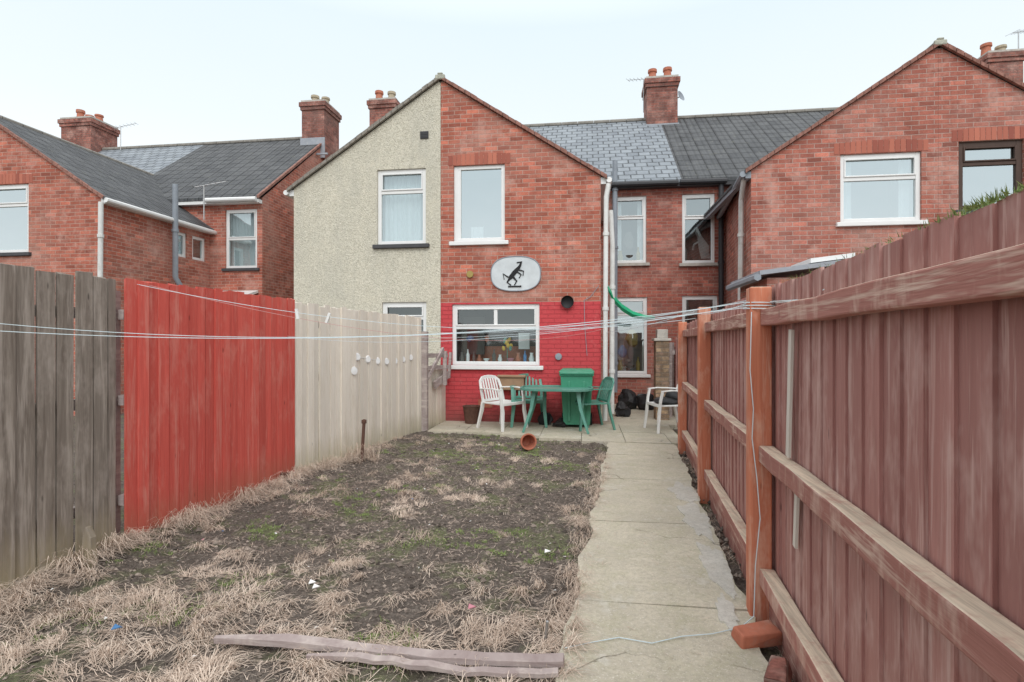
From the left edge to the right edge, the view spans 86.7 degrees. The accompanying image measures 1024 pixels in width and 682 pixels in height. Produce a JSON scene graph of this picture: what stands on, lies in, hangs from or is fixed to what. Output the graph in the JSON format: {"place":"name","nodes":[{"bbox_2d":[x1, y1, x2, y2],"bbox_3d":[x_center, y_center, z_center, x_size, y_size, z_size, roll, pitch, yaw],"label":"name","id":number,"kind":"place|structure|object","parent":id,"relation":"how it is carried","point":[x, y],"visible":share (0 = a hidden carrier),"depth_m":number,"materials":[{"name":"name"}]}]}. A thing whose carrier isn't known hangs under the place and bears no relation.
{"place":"outdoors","nodes":[
{"label":"outdoors","id":0,"kind":"place"},
{"bbox_2d":[0,413,793,681],"bbox_3d":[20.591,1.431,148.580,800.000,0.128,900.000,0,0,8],"label":"ground","id":1,"kind":"structure","parent":0,"point":[269,507],"depth_m":3.56,"materials":[{"name":"soil"}]},
{"bbox_2d":[0,128,100,415],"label":"wall","id":2,"kind":"structure","parent":1,"relation":"on","point":[63,221],"depth_m":10.75,"materials":[{"name":"red brick"}]},
{"bbox_2d":[0,184,28,252],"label":"window frame","id":3,"kind":"object","parent":2,"relation":"attached to","point":[12,187],"visible":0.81,"depth_m":10.90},
{"bbox_2d":[0,189,27,249],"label":"window glass","id":4,"kind":"object","parent":3,"relation":"in","point":[13,228],"visible":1,"depth_m":10.96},
{"bbox_2d":[0,118,213,229],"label":"wing roof","id":5,"kind":"structure","parent":2,"relation":"on","point":[109,178],"depth_m":12.12,"materials":[{"name":"tile"}]},
{"bbox_2d":[0,124,104,198],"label":"verge tiles","id":6,"kind":"object","parent":5,"relation":"attached to","point":[54,163],"visible":1,"depth_m":10.68,"materials":[{"name":"tile"}]},
{"bbox_2d":[0,115,153,175],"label":"ridge tiles","id":7,"kind":"object","parent":5,"relation":"on","point":[57,138],"visible":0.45,"depth_m":12.87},
{"bbox_2d":[0,263,115,589],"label":"dark timber fence","id":8,"kind":"object","parent":1,"relation":"on","point":[39,406],"visible":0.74,"depth_m":3.36,"materials":[{"name":"wood"}]},
{"bbox_2d":[81,526,96,568],"bbox_3d":[-2.685,1.326,3.444,0.074,0.292,0.064,0,0,8],"label":"rotten post stump","id":9,"kind":"object","parent":1,"relation":"on","point":[89,542],"visible":0.59,"depth_m":3.43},
{"bbox_2d":[103,205,209,412],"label":"side wall","id":10,"kind":"structure","parent":1,"relation":"on","point":[137,246],"depth_m":11.62,"materials":[{"name":"red brick"}]},
{"bbox_2d":[97,202,103,276],"bbox_3d":[-8.009,-0.725,10.539,0.139,3.951,0.117,0,0,8],"label":"white downpipe","id":11,"kind":"object","parent":10,"relation":"attached to","point":[100,235],"visible":0.34,"depth_m":10.50,"materials":[{"name":"paint"}]},
{"bbox_2d":[101,197,216,234],"bbox_3d":[-7.738,-2.740,12.109,0.186,0.116,3.136,0,0,8],"label":"gutter","id":12,"kind":"object","parent":10,"relation":"attached to","point":[130,208],"visible":0.97,"depth_m":11.65,"materials":[{"name":"white plastic"}]},
{"bbox_2d":[171,184,182,284],"bbox_3d":[-7.591,-1.198,12.466,0.187,4.703,0.508,0,0,8],"label":"grey soil pipe","id":13,"kind":"object","parent":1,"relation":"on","point":[175,230],"visible":0.36,"depth_m":12.25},
{"bbox_2d":[116,278,294,540],"bbox_3d":[-2.564,0.602,4.730,0.184,2.096,1.986,0,0,12],"label":"red timber fence","id":14,"kind":"object","parent":1,"relation":"on","point":[207,419],"visible":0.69,"depth_m":4.42,"materials":[{"name":"wood"}]},
{"bbox_2d":[210,197,261,294],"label":"wall","id":15,"kind":"structure","parent":1,"relation":"on","point":[235,280],"depth_m":13.62,"materials":[{"name":"red brick"}]},
{"bbox_2d":[230,214,230,265],"bbox_3d":[-6.701,-2.560,14.079,0.920,1.540,0.848,0,0,8],"label":"room interior","id":16,"kind":"object","parent":15,"relation":"attached to","point":[230,241],"visible":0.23,"depth_m":13.86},
{"bbox_2d":[231,213,255,265],"bbox_3d":[-6.746,-2.560,13.756,0.826,1.480,0.063,0,0,8],"label":"curtain","id":17,"kind":"object","parent":16,"relation":"hanging from","point":[243,253],"visible":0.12,"depth_m":13.77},
{"bbox_2d":[226,209,256,267],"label":"window frame","id":18,"kind":"object","parent":15,"relation":"attached to","point":[228,237],"visible":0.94,"depth_m":13.62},
{"bbox_2d":[182,148,323,298],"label":"walls","id":19,"kind":"structure","parent":1,"relation":"on","point":[277,242],"depth_m":14.19,"materials":[{"name":"red brick"}]},
{"bbox_2d":[153,140,317,201],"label":"roof","id":20,"kind":"structure","parent":19,"relation":"on","point":[249,169],"depth_m":15.25,"materials":[{"name":"tile"}]},
{"bbox_2d":[178,196,261,206],"bbox_3d":[-8.318,-3.475,13.628,4.220,0.131,0.276,0,0,8],"label":"gutter","id":21,"kind":"object","parent":20,"relation":"attached to","point":[230,201],"visible":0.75,"depth_m":13.39,"materials":[{"name":"white plastic"}]},
{"bbox_2d":[299,99,341,160],"bbox_3d":[-5.986,-6.440,16.982,0.850,1.780,1.130,0,0,8],"label":"chimney stack","id":22,"kind":"object","parent":20,"relation":"on","point":[321,117],"visible":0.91,"depth_m":16.52,"materials":[{"name":"brick"}]},
{"bbox_2d":[5,434,599,672],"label":"green weeds","id":23,"kind":"object","parent":1,"relation":"on","point":[363,514],"visible":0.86,"depth_m":3.87,"materials":[{"name":"plant"}]},
{"bbox_2d":[295,302,420,469],"bbox_3d":[-1.932,0.617,7.140,0.168,2.067,3.034,0,0,17],"label":"pale timber fence","id":24,"kind":"object","parent":1,"relation":"on","point":[337,401],"visible":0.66,"depth_m":6.69,"materials":[{"name":"wood"}]},
{"bbox_2d":[294,82,440,365],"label":"wall","id":25,"kind":"structure","parent":1,"relation":"on","point":[339,261],"depth_m":9.85,"materials":[{"name":"paint"}]},
{"bbox_2d":[290,81,437,190],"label":"wing roof","id":26,"kind":"structure","parent":25,"relation":"on","point":[367,133],"depth_m":9.85,"materials":[{"name":"concrete"}]},
{"bbox_2d":[287,78,438,191],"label":"verge tiles","id":27,"kind":"object","parent":26,"relation":"attached to","point":[358,137],"visible":1,"depth_m":9.80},
{"bbox_2d":[378,169,425,243],"bbox_3d":[-1.985,-2.420,9.826,0.910,1.360,0.078,0,0,8],"label":"window frame","id":28,"kind":"object","parent":25,"relation":"attached to","point":[382,192],"visible":0.87,"depth_m":9.81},
{"bbox_2d":[383,302,425,330],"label":"window frame","id":29,"kind":"object","parent":25,"relation":"attached to","point":[387,305],"visible":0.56,"depth_m":9.78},
{"bbox_2d":[213,633,563,678],"bbox_3d":[-0.595,1.413,2.446,1.653,0.065,0.140,0,0,8],"label":"weathered plank","id":30,"kind":"object","parent":1,"relation":"on","point":[445,661],"visible":0.96,"depth_m":2.40,"materials":[{"name":"wood"}]},
{"bbox_2d":[421,331,451,430],"bbox_3d":[-1.293,0.750,9.077,0.250,1.800,1.083,0,0,19],"label":"timber fence","id":31,"kind":"object","parent":1,"relation":"on","point":[434,377],"visible":0.77,"depth_m":8.98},
{"bbox_2d":[441,301,600,423],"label":"red painted wall","id":32,"kind":"structure","parent":1,"relation":"on","point":[462,387],"depth_m":9.40,"materials":[{"name":"brick"}]},
{"bbox_2d":[453,304,539,365],"bbox_3d":[-0.286,-0.110,9.591,1.560,1.080,0.078,0,0,8],"label":"window frame","id":33,"kind":"object","parent":32,"relation":"attached to","point":[495,308],"visible":0.94,"depth_m":9.57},
{"bbox_2d":[457,309,535,360],"bbox_3d":[-0.222,-0.110,10.052,1.620,1.140,0.848,0,0,8],"label":"room interior","id":34,"kind":"object","parent":32,"relation":"attached to","point":[515,316],"visible":0.15,"depth_m":10.46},
{"bbox_2d":[459,317,535,361],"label":"window ornaments","id":35,"kind":"object","parent":34,"relation":"on","point":[477,349],"depth_m":10.14,"materials":[{"name":"multicoloured plastic"}]},
{"bbox_2d":[451,365,543,369],"bbox_3d":[-0.296,0.465,9.518,1.700,0.070,0.094,0,0,8],"label":"window sill","id":36,"kind":"structure","parent":32,"relation":"attached to","point":[494,367],"depth_m":9.47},
{"bbox_2d":[497,375,525,389],"bbox_3d":[-0.008,0.720,9.415,0.500,0.260,0.149,0,0,8],"label":"planter","id":37,"kind":"object","parent":32,"relation":"attached to","point":[510,380],"visible":0.79,"depth_m":9.36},
{"bbox_2d":[441,82,600,302],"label":"brick wall","id":38,"kind":"structure","parent":32,"relation":"on","point":[552,212],"depth_m":9.46,"materials":[{"name":"brick"}]},
{"bbox_2d":[448,153,509,165],"bbox_3d":[-0.579,-3.216,9.592,1.112,0.207,0.056,0,0,8],"label":"window lintel","id":39,"kind":"structure","parent":38,"relation":"in","point":[467,159],"depth_m":9.57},
{"bbox_2d":[454,164,504,240],"bbox_3d":[-0.573,-2.435,9.637,0.920,1.350,0.065,0,0,8],"label":"window frame","id":40,"kind":"object","parent":38,"relation":"attached to","point":[457,203],"visible":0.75,"depth_m":9.64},
{"bbox_2d":[461,169,500,237],"bbox_3d":[-0.572,-2.435,9.640,0.852,1.282,0.001,0,0,8],"label":"window glass","id":41,"kind":"object","parent":40,"relation":"in","point":[480,203],"visible":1,"depth_m":9.64,"materials":[{"name":"glass"}]},
{"bbox_2d":[491,256,540,290],"bbox_3d":[0.064,-1.175,9.460,0.890,0.619,0.039,0,0,8],"label":"horse wall plaque","id":42,"kind":"object","parent":38,"relation":"attached to","point":[515,273],"visible":1,"depth_m":9.45,"materials":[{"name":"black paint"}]},
{"bbox_2d":[445,82,601,176],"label":"wing roof","id":43,"kind":"structure","parent":38,"relation":"on","point":[525,130],"depth_m":9.46,"materials":[{"name":"concrete"}]},
{"bbox_2d":[441,77,606,178],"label":"verge tiles","id":44,"kind":"object","parent":43,"relation":"attached to","point":[529,130],"visible":1,"depth_m":9.39,"materials":[{"name":"tile"}]},
{"bbox_2d":[528,121,680,181],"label":"roof","id":45,"kind":"structure","parent":43,"relation":"on","point":[639,150],"depth_m":13.95,"materials":[{"name":"tile"}]},
{"bbox_2d":[523,118,645,126],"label":"ridge tiles","id":46,"kind":"object","parent":45,"relation":"on","point":[586,122],"visible":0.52,"depth_m":15.75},
{"bbox_2d":[610,180,680,190],"bbox_3d":[1.432,-3.475,12.277,4.634,0.131,0.276,0,0,8],"label":"gutter","id":47,"kind":"object","parent":45,"relation":"attached to","point":[643,185],"visible":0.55,"depth_m":11.98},
{"bbox_2d":[601,177,611,222],"bbox_3d":[1.823,-2.740,10.784,0.186,0.116,3.136,0,0,8],"label":"gutter","id":48,"kind":"object","parent":38,"relation":"attached to","point":[604,181],"visible":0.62,"depth_m":9.75,"materials":[{"name":"white plastic"}]},
{"bbox_2d":[602,183,610,420],"bbox_3d":[1.606,-0.664,9.202,0.159,4.029,0.108,0,0,-10],"label":"white downpipe","id":49,"kind":"object","parent":48,"relation":"attached to","point":[605,308],"visible":0.8,"depth_m":9.16,"materials":[{"name":"paint"}]},
{"bbox_2d":[601,188,677,403],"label":"wall","id":50,"kind":"structure","parent":1,"relation":"on","point":[655,282],"depth_m":12.18,"materials":[{"name":"red brick"}]},
{"bbox_2d":[612,160,617,391],"bbox_3d":[2.314,-1.450,12.178,0.143,5.200,0.151,0,0,8],"label":"grey soil pipe","id":51,"kind":"object","parent":50,"relation":"attached to","point":[615,189],"visible":0.58,"depth_m":12.13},
{"bbox_2d":[621,201,636,259],"bbox_3d":[2.739,-2.515,12.771,0.780,1.570,0.848,0,0,8],"label":"room interior","id":52,"kind":"object","parent":50,"relation":"attached to","point":[628,208],"visible":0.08,"depth_m":13.18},
{"bbox_2d":[618,201,642,259],"bbox_3d":[2.694,-2.515,12.448,0.720,1.510,0.060,0,0,8],"label":"curtain","id":53,"kind":"object","parent":52,"relation":"hanging from","point":[639,229],"visible":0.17,"depth_m":12.43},
{"bbox_2d":[618,301,643,370],"bbox_3d":[2.734,-0.120,12.772,0.830,1.800,0.848,0,0,8],"label":"room interior","id":54,"kind":"object","parent":50,"relation":"attached to","point":[633,354],"visible":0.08,"depth_m":13.17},
{"bbox_2d":[618,196,645,262],"bbox_3d":[2.675,-2.515,12.310,0.720,1.510,0.078,0,0,8],"label":"window frame","id":55,"kind":"object","parent":50,"relation":"attached to","point":[643,215],"visible":0.56,"depth_m":12.25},
{"bbox_2d":[618,297,646,373],"bbox_3d":[2.670,-0.120,12.311,0.770,1.740,0.078,0,0,8],"label":"window frame","id":56,"kind":"object","parent":50,"relation":"attached to","point":[626,299],"visible":0.48,"depth_m":12.24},
{"bbox_2d":[618,232,639,369],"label":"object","id":57,"kind":"object","parent":56,"relation":"attached to","point":[631,338],"depth_m":12.38,"materials":[{"name":"blue plastic"}]},
{"bbox_2d":[669,337,677,416],"bbox_3d":[3.301,0.787,11.065,0.166,1.727,2.121,0,0,18],"label":"yard dividing fence","id":58,"kind":"object","parent":1,"relation":"on","point":[672,351],"visible":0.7,"depth_m":10.07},
{"bbox_2d":[678,186,724,321],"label":"wall","id":59,"kind":"structure","parent":1,"relation":"on","point":[697,280],"depth_m":12.05,"materials":[{"name":"red brick"}]},
{"bbox_2d":[682,194,713,262],"bbox_3d":[4.151,-2.500,12.106,0.700,1.540,0.078,0,0,8],"label":"window frame","id":60,"kind":"object","parent":59,"relation":"attached to","point":[695,217],"visible":0.82,"depth_m":12.09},
{"bbox_2d":[685,198,710,260],"bbox_3d":[4.215,-2.500,12.566,0.760,1.600,0.848,0,0,8],"label":"room interior","id":61,"kind":"object","parent":59,"relation":"attached to","point":[698,206],"visible":0.39,"depth_m":12.97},
{"bbox_2d":[685,300,712,322],"bbox_3d":[4.245,-0.135,12.562,0.820,1.810,0.848,0,0,8],"label":"room interior","id":62,"kind":"object","parent":59,"relation":"attached to","point":[692,304],"visible":0.08,"depth_m":12.97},
{"bbox_2d":[680,451,742,578],"bbox_3d":[1.601,1.450,4.282,0.149,0.050,5.938,0,0,12],"label":"rubble","id":63,"kind":"object","parent":1,"relation":"on","point":[719,535],"visible":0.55,"depth_m":4.12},
{"bbox_2d":[725,186,734,212],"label":"walls","id":64,"kind":"structure","parent":1,"relation":"on","point":[726,187],"depth_m":11.96,"materials":[{"name":"red brick"}]},
{"bbox_2d":[662,113,804,179],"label":"roof","id":65,"kind":"structure","parent":64,"relation":"on","point":[730,147],"depth_m":13.59,"materials":[{"name":"tile"}]},
{"bbox_2d":[641,74,680,123],"bbox_3d":[4.257,-6.435,15.563,0.970,1.970,0.930,0,0,8],"label":"chimney stack","id":66,"kind":"object","parent":65,"relation":"on","point":[661,99],"visible":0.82,"depth_m":15.16,"materials":[{"name":"brick"}]},
{"bbox_2d":[680,178,734,187],"bbox_3d":[5.415,-3.475,11.725,3.470,0.131,0.276,0,0,8],"label":"gutter","id":67,"kind":"object","parent":65,"relation":"attached to","point":[700,182],"visible":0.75,"depth_m":11.81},
{"bbox_2d":[678,110,786,118],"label":"ridge tiles","id":68,"kind":"object","parent":65,"relation":"on","point":[732,114],"visible":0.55,"depth_m":15.20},
{"bbox_2d":[696,50,931,224],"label":"wing roof","id":69,"kind":"structure","parent":64,"relation":"on","point":[718,200],"depth_m":9.74,"materials":[{"name":"concrete"}]},
{"bbox_2d":[745,44,939,172],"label":"verge tiles","id":70,"kind":"object","parent":69,"relation":"attached to","point":[846,104],"visible":1,"depth_m":8.69,"materials":[{"name":"tile"}]},
{"bbox_2d":[725,179,750,305],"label":"side wall","id":71,"kind":"structure","parent":1,"relation":"on","point":[731,245],"depth_m":10.55,"materials":[{"name":"red brick"}]},
{"bbox_2d":[718,183,724,309],"bbox_3d":[4.569,-1.150,11.845,0.136,4.600,0.143,0,0,8],"label":"black downpipe","id":72,"kind":"object","parent":71,"relation":"attached to","point":[721,261],"visible":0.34,"depth_m":11.80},
{"bbox_2d":[705,171,750,219],"bbox_3d":[4.111,-2.740,10.473,0.334,0.116,3.155,0,0,12],"label":"gutter","id":73,"kind":"object","parent":71,"relation":"attached to","point":[724,201],"visible":0.93,"depth_m":10.30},
{"bbox_2d":[737,178,746,299],"bbox_3d":[3.970,-0.817,9.351,0.116,3.939,0.677,0,0,14],"label":"white downpipe","id":74,"kind":"object","parent":71,"relation":"attached to","point":[741,235],"visible":0.37,"depth_m":9.44,"materials":[{"name":"paint"}]},
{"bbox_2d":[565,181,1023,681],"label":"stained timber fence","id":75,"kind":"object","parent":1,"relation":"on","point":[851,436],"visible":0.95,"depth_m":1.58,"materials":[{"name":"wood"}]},
{"bbox_2d":[0,284,747,341],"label":"washing lines","id":76,"kind":"object","parent":75,"relation":"attached to","point":[296,312],"visible":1,"depth_m":3.04,"materials":[{"name":"plastic"}]},
{"bbox_2d":[751,48,937,273],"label":"wall","id":77,"kind":"structure","parent":1,"relation":"on","point":[795,202],"depth_m":8.77,"materials":[{"name":"red brick"}]},
{"bbox_2d":[840,152,919,221],"bbox_3d":[5.905,-2.460,8.733,1.200,1.100,0.078,0,0,8],"label":"window frame","id":78,"kind":"object","parent":77,"relation":"attached to","point":[915,174],"visible":0.85,"depth_m":8.70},
{"bbox_2d":[844,158,913,218],"bbox_3d":[5.906,-2.460,8.742,1.132,1.032,0.001,0,0,8],"label":"window glass","id":79,"kind":"object","parent":78,"relation":"in","point":[881,199],"visible":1,"depth_m":8.74,"materials":[{"name":"glass"}]},
{"bbox_2d":[834,139,927,154],"bbox_3d":[5.899,-3.116,8.694,1.392,0.207,0.056,0,0,8],"label":"window lintel","id":80,"kind":"structure","parent":77,"relation":"in","point":[902,145],"depth_m":8.66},
{"bbox_2d":[836,220,927,226],"bbox_3d":[5.895,-1.875,8.660,1.340,0.070,0.094,0,0,8],"label":"window sill","id":81,"kind":"structure","parent":77,"relation":"attached to","point":[879,223],"depth_m":8.62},
{"bbox_2d":[938,48,1023,218],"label":"wall","id":82,"kind":"structure","parent":1,"relation":"on","point":[970,95],"depth_m":8.51,"materials":[{"name":"red brick"}]},
{"bbox_2d":[942,47,1023,90],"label":"wing roof","id":83,"kind":"structure","parent":82,"relation":"on","point":[982,68],"depth_m":8.47,"materials":[{"name":"concrete"}]},
{"bbox_2d":[941,39,1023,89],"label":"verge tiles","id":84,"kind":"object","parent":83,"relation":"attached to","point":[981,64],"visible":1,"depth_m":8.42,"materials":[{"name":"tile"}]},
{"bbox_2d":[952,126,1023,141],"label":"window lintel","id":85,"kind":"structure","parent":82,"relation":"in","point":[993,133],"depth_m":8.45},
{"bbox_2d":[959,140,1021,209],"bbox_3d":[7.480,-2.590,8.515,0.920,1.080,0.078,0,0,8],"label":"window frame","id":86,"kind":"object","parent":82,"relation":"attached to","point":[1016,160],"visible":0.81,"depth_m":8.48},
{"bbox_2d":[963,148,1013,205],"bbox_3d":[7.481,-2.590,8.524,0.835,0.995,0.001,0,0,8],"label":"window glass","id":87,"kind":"object","parent":86,"relation":"in","point":[977,180],"visible":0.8,"depth_m":8.53,"materials":[{"name":"glass"}]},
{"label":"outer walls","id":88,"kind":"object","parent":1,"relation":"on","visible":0},
{"bbox_2d":[788,111,831,129],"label":"roof","id":89,"kind":"structure","parent":88,"relation":"on","point":[805,120],"depth_m":14.57,"materials":[{"name":"tile"}]},
{"bbox_2d":[978,48,1023,81],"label":"chimney stack","id":90,"kind":"object","parent":89,"relation":"on","point":[1009,62],"visible":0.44,"depth_m":13.96,"materials":[{"name":"brick"}]},
{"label":"outer walls","id":91,"kind":"object","parent":1,"relation":"on","visible":0},
{"bbox_2d":[98,145,202,173],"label":"roof","id":92,"kind":"structure","parent":91,"relation":"on","point":[153,160],"depth_m":16.96,"materials":[{"name":"tile"}]},
{"bbox_2d":[57,116,119,151],"bbox_3d":[-14.098,-6.415,18.107,1.230,1.730,1.130,0,0,8],"label":"chimney stack","id":93,"kind":"object","parent":92,"relation":"on","point":[92,133],"visible":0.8,"depth_m":17.63,"materials":[{"name":"brick"}]},
{"bbox_2d":[102,142,202,149],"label":"ridge tiles","id":94,"kind":"object","parent":92,"relation":"on","point":[154,146],"visible":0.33,"depth_m":17.68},
{"bbox_2d":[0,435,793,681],"bbox_3d":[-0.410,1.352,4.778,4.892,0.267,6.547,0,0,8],"label":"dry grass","id":95,"kind":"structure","parent":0,"point":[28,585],"depth_m":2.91,"materials":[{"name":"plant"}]},
{"bbox_2d":[0,0,1023,148],"label":"sky","id":96,"kind":"structure","parent":0,"point":[183,71],"materials":[{"name":"white"}]},
{"bbox_2d":[428,404,677,447],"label":"patio","id":97,"kind":"structure","parent":0,"point":[630,429],"depth_m":8.58,"materials":[{"name":"concrete"}]},
{"bbox_2d":[476,375,527,431],"bbox_3d":[-0.173,0.992,8.846,0.635,0.856,0.626,0,0,43],"label":"white plastic chair","id":98,"kind":"object","parent":97,"relation":"on","point":[502,402],"visible":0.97,"depth_m":8.84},
{"bbox_2d":[510,373,547,427],"bbox_3d":[0.276,0.992,9.160,0.626,0.856,0.635,0,0,0],"label":"green plastic chair","id":99,"kind":"object","parent":97,"relation":"on","point":[542,397],"visible":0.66,"depth_m":8.93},
{"bbox_2d":[520,385,592,433],"bbox_3d":[0.708,1.075,8.604,1.152,0.690,0.752,0,0,8],"label":"green garden table","id":100,"kind":"object","parent":97,"relation":"on","point":[534,389],"visible":1,"depth_m":8.39,"materials":[{"name":"plastic"}]},
{"bbox_2d":[559,368,593,424],"bbox_3d":[1.079,0.938,9.025,0.570,0.956,0.599,0,0,8],"label":"green wheelie bin","id":101,"kind":"object","parent":97,"relation":"on","point":[576,377],"visible":0.88,"depth_m":8.80,"materials":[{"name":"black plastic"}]},
{"bbox_2d":[568,377,615,430],"bbox_3d":[1.305,1.002,8.835,0.635,0.836,0.626,0,0,-12],"label":"green plastic chair","id":102,"kind":"object","parent":97,"relation":"on","point":[607,382],"visible":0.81,"depth_m":8.75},
{"bbox_2d":[537,389,653,427],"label":"black rubbish bags","id":103,"kind":"object","parent":97,"relation":"on","point":[628,400],"visible":0.81,"depth_m":11.06,"materials":[{"name":"plastic"}]},
{"bbox_2d":[608,210,614,413],"bbox_3d":[1.720,-0.501,9.352,0.126,3.502,0.117,0,0,8],"label":"white side pipe","id":104,"kind":"object","parent":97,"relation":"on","point":[612,301],"visible":0.88,"depth_m":9.31,"materials":[{"name":"paint"}]},
{"bbox_2d":[643,384,677,433],"bbox_3d":[2.494,0.972,8.597,0.635,0.896,0.626,0,0,-7],"label":"white plastic chair","id":105,"kind":"object","parent":97,"relation":"on","point":[670,399],"visible":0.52,"depth_m":8.48,"materials":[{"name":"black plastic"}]},
{"bbox_2d":[652,329,670,419],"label":"brick pier","id":106,"kind":"structure","parent":97,"relation":"on","point":[661,340],"depth_m":9.72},
{"bbox_2d":[555,442,767,681],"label":"garden path","id":107,"kind":"structure","parent":0,"point":[652,596],"depth_m":3.06,"materials":[{"name":"concrete"}]},
{"bbox_2d":[667,481,739,631],"bbox_3d":[1.416,1.427,4.044,0.266,0.030,2.878,0,0,10],"label":"concrete patch","id":108,"kind":"object","parent":107,"relation":"on","point":[715,565],"visible":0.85,"depth_m":3.55,"materials":[{"name":"concrete"}]},
{"bbox_2d":[731,620,781,648],"bbox_3d":[1.160,1.389,2.567,0.221,0.085,0.106,0,0,-9],"label":"loose brick","id":109,"kind":"object","parent":107,"relation":"on","point":[764,634],"visible":1,"depth_m":2.53,"materials":[{"name":"brick"}]},
{"bbox_2d":[764,655,791,681],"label":"loose brick","id":110,"kind":"object","parent":107,"relation":"on","point":[778,669],"visible":1,"depth_m":2.27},
{"bbox_2d":[726,253,854,299],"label":"neighbour shed","id":111,"kind":"structure","parent":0,"point":[768,278],"depth_m":7.29,"materials":[{"name":"grey"}]},
{"bbox_3d":[-1.921,-2.420,10.287,0.970,1.420,0.848,0,0,8],"label":"room interior","id":112,"kind":"object","parent":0,"visible":0},
{"bbox_2d":[383,174,422,241],"bbox_3d":[-1.966,-2.420,9.964,0.874,1.360,0.063,0,0,8],"label":"curtain","id":113,"kind":"object","parent":112,"relation":"hanging from","point":[402,217],"visible":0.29,"depth_m":9.97,"materials":[{"name":"fabric"}]},
{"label":"outer walls","id":114,"kind":"object","parent":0,"visible":0},
{"bbox_3d":[-2.306,-4.930,16.472,3.910,2.880,7.360,0,0,8],"label":"main roof","id":115,"kind":"object","parent":114,"relation":"on","visible":0},
{"bbox_2d":[367,97,399,125],"bbox_3d":[-3.846,-6.375,16.686,0.930,1.850,0.930,0,0,8],"label":"chimney stack","id":116,"kind":"object","parent":115,"relation":"on","point":[379,108],"visible":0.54,"depth_m":16.28,"materials":[{"name":"brick"}]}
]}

